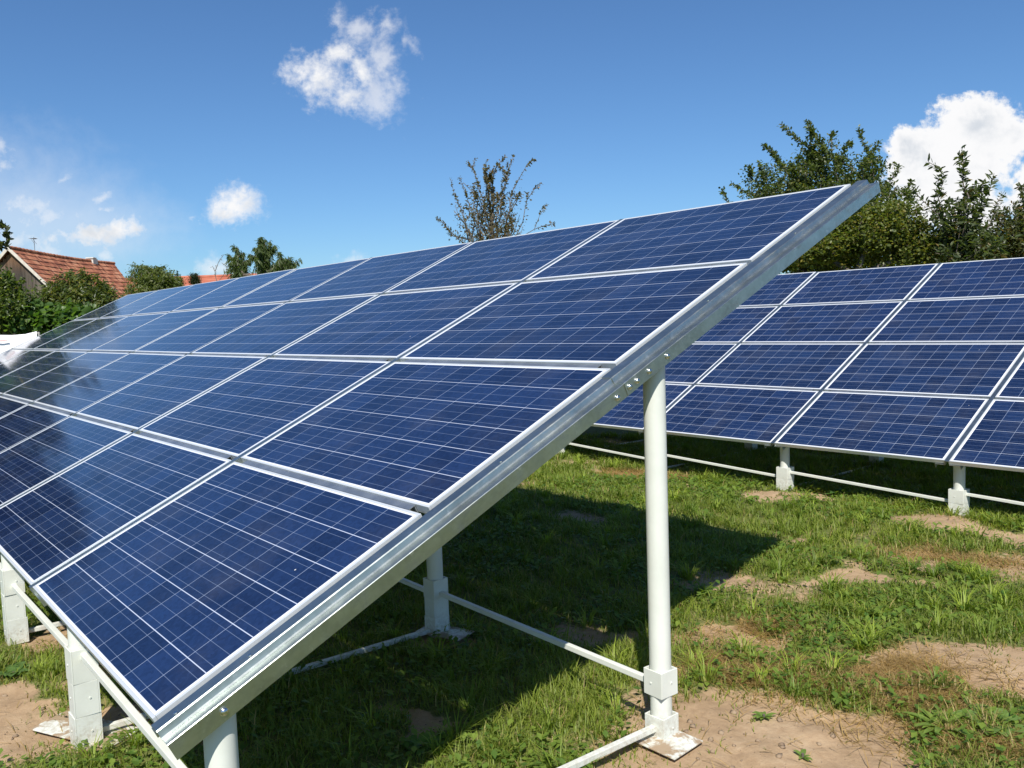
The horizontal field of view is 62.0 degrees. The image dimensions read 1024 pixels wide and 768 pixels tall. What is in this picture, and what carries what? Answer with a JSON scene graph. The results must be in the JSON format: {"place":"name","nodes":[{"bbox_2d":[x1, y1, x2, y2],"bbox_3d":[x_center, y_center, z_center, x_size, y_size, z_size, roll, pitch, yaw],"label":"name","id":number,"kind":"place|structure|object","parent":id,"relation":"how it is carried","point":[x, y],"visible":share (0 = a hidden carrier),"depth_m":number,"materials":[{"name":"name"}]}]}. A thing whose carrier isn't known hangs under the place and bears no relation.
{"place":"outdoors","nodes":[
{"label":"outdoors","id":0,"kind":"place"},
{"bbox_2d":[0,238,128,334],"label":"barn","id":1,"kind":"structure","parent":0,"point":[29,265],"depth_m":47.37,"materials":[{"name":"tile"}]},
{"bbox_2d":[0,430,1023,767],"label":"grass","id":2,"kind":"structure","parent":0,"point":[708,490],"depth_m":4.97,"materials":[{"name":"green plant"}]},
{"bbox_2d":[0,426,1023,767],"bbox_3d":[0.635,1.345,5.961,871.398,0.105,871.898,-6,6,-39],"label":"ground","id":3,"kind":"structure","parent":0,"point":[828,752],"depth_m":4.20,"materials":[{"name":"soil"}]},
{"bbox_2d":[0,219,13,251],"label":"dark tree","id":4,"kind":"object","parent":3,"relation":"on","point":[7,233],"visible":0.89,"depth_m":19.27,"materials":[{"name":"green plant"}]},
{"bbox_2d":[0,661,30,676],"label":"broadleaf weed","id":5,"kind":"object","parent":3,"relation":"on","point":[11,670],"visible":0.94,"depth_m":4.57,"materials":[{"name":"green plant"}]},
{"bbox_2d":[0,331,39,353],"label":"plastic sheet","id":6,"kind":"object","parent":3,"relation":"on","point":[7,342],"visible":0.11,"depth_m":14.40,"materials":[{"name":"white plastic"}]},
{"bbox_2d":[0,266,42,334],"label":"apple tree","id":7,"kind":"object","parent":3,"relation":"on","point":[11,289],"visible":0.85,"depth_m":16.05,"materials":[{"name":"green plant"}]},
{"bbox_2d":[0,297,99,334],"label":"fig bush","id":8,"kind":"object","parent":3,"relation":"on","point":[43,314],"visible":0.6,"depth_m":16.10,"materials":[{"name":"green plant"}]},
{"bbox_2d":[31,267,124,327],"bbox_3d":[-8.460,-0.697,17.029,2.093,3.270,2.070,-6,6,-39],"label":"bush","id":9,"kind":"object","parent":3,"relation":"on","point":[77,289],"visible":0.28,"depth_m":16.73,"materials":[{"name":"green plant"}]},
{"bbox_2d":[122,261,186,294],"bbox_3d":[-11.678,-1.941,28.104,2.014,4.284,1.949,-6,6,-39],"label":"peach tree","id":10,"kind":"object","parent":3,"relation":"on","point":[146,278],"visible":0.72,"depth_m":27.68,"materials":[{"name":"green plant"}]},
{"bbox_2d":[126,273,256,290],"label":"farmhouse","id":11,"kind":"object","parent":3,"relation":"on","point":[208,278],"visible":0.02,"depth_m":61.77,"materials":[{"name":"red tile"}]},
{"bbox_2d":[188,272,202,284],"bbox_3d":[-12.938,-2.501,35.120,0.674,4.390,0.710,-4,5,-24],"label":"dark conifer","id":12,"kind":"object","parent":3,"relation":"on","point":[193,279],"visible":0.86,"depth_m":34.91,"materials":[{"name":"green plant"}]},
{"bbox_2d":[210,255,227,280],"bbox_3d":[-10.925,-2.509,32.118,0.652,4.711,0.229,-2,4,5],"label":"bare shrub","id":13,"kind":"object","parent":3,"relation":"on","point":[216,268],"visible":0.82,"depth_m":31.99,"materials":[{"name":"plant"}]},
{"bbox_2d":[224,237,302,278],"bbox_3d":[-8.795,-2.628,30.157,2.332,5.144,2.016,-6,6,-39],"label":"weeping tree","id":14,"kind":"object","parent":3,"relation":"on","point":[261,258],"visible":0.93,"depth_m":29.85,"materials":[{"name":"green plant"}]},
{"bbox_2d":[398,732,445,752],"bbox_3d":[-0.377,1.557,3.669,0.178,0.062,0.205,-6,6,-39],"label":"broadleaf weed","id":15,"kind":"object","parent":3,"relation":"on","point":[421,748],"visible":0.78,"depth_m":3.67,"materials":[{"name":"green plant"}]},
{"bbox_2d":[0,180,880,767],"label":"solar array","id":16,"kind":"object","parent":3,"relation":"on","point":[216,496],"visible":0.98,"depth_m":4.04,"materials":[{"name":"glass"}]},
{"bbox_2d":[436,154,554,242],"bbox_3d":[-0.545,-3.171,24.146,2.808,6.566,2.426,-6,6,-39],"label":"sparse tree","id":17,"kind":"object","parent":3,"relation":"on","point":[491,190],"visible":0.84,"depth_m":23.91,"materials":[{"name":"green plant"}]},
{"bbox_2d":[2,492,1023,767],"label":"soil clods","id":18,"kind":"object","parent":3,"relation":"on","point":[720,732],"visible":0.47,"depth_m":3.77,"materials":[{"name":"brown soil"}]},
{"bbox_2d":[752,711,776,719],"bbox_3d":[1.131,1.498,3.824,0.115,0.045,0.081,-2,4,0],"label":"broadleaf weed","id":19,"kind":"object","parent":3,"relation":"on","point":[762,715],"visible":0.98,"depth_m":3.82,"materials":[{"name":"green plant"}]},
{"bbox_2d":[558,257,1023,515],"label":"solar array","id":20,"kind":"object","parent":3,"relation":"on","point":[924,362],"visible":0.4,"depth_m":9.27,"materials":[{"name":"glass"}]},
{"bbox_2d":[794,749,811,760],"bbox_3d":[1.190,1.529,3.482,0.055,0.041,0.088,-2,4,-6],"label":"broadleaf weed","id":21,"kind":"object","parent":3,"relation":"on","point":[802,753],"visible":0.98,"depth_m":3.48,"materials":[{"name":"green plant"}]},
{"bbox_2d":[718,119,929,273],"bbox_3d":[5.912,-2.222,15.968,3.332,5.504,3.368,-6,6,-39],"label":"plum tree","id":22,"kind":"object","parent":3,"relation":"on","point":[800,177],"visible":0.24,"depth_m":15.80,"materials":[{"name":"green plant"}]},
{"bbox_2d":[825,488,849,495],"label":"broadleaf weed","id":23,"kind":"object","parent":3,"relation":"on","point":[834,492],"visible":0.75,"depth_m":8.31,"materials":[{"name":"green plant"}]},
{"bbox_2d":[779,188,950,273],"bbox_3d":[5.973,-1.369,14.723,3.544,3.940,1.430,-2,4,1],"label":"broadleaf bush","id":24,"kind":"object","parent":3,"relation":"on","point":[889,230],"visible":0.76,"depth_m":14.34,"materials":[{"name":"green plant"}]},
{"bbox_2d":[903,708,984,738],"bbox_3d":[1.850,1.476,3.639,0.290,0.080,0.318,-2,4,2],"label":"broadleaf weed","id":25,"kind":"object","parent":3,"relation":"on","point":[937,728],"visible":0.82,"depth_m":3.68,"materials":[{"name":"green plant"}]},
{"bbox_2d":[897,236,1015,265],"bbox_3d":[8.832,-1.219,15.591,3.996,3.326,1.684,-2,4,3],"label":"undergrowth shrub","id":26,"kind":"object","parent":3,"relation":"on","point":[949,259],"visible":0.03,"depth_m":15.12,"materials":[{"name":"green plant"}]},
{"bbox_2d":[908,145,1021,262],"bbox_3d":[7.500,-1.663,14.037,1.396,4.520,1.408,-6,6,-39],"label":"sapling","id":27,"kind":"object","parent":3,"relation":"on","point":[965,244],"visible":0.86,"depth_m":13.90,"materials":[{"name":"green plant"}]},
{"bbox_2d":[952,704,1023,736],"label":"broadleaf weed","id":28,"kind":"object","parent":3,"relation":"on","point":[1016,717],"visible":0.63,"depth_m":3.66,"materials":[{"name":"green plant"}]},
{"bbox_2d":[985,182,1023,258],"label":"side shrub","id":29,"kind":"object","parent":3,"relation":"on","point":[1014,246],"visible":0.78,"depth_m":14.88,"materials":[{"name":"green plant"}]},
{"bbox_2d":[0,0,1023,277],"label":"sky","id":30,"kind":"structure","parent":0,"point":[176,134],"materials":[{"name":"blue"}]}
]}

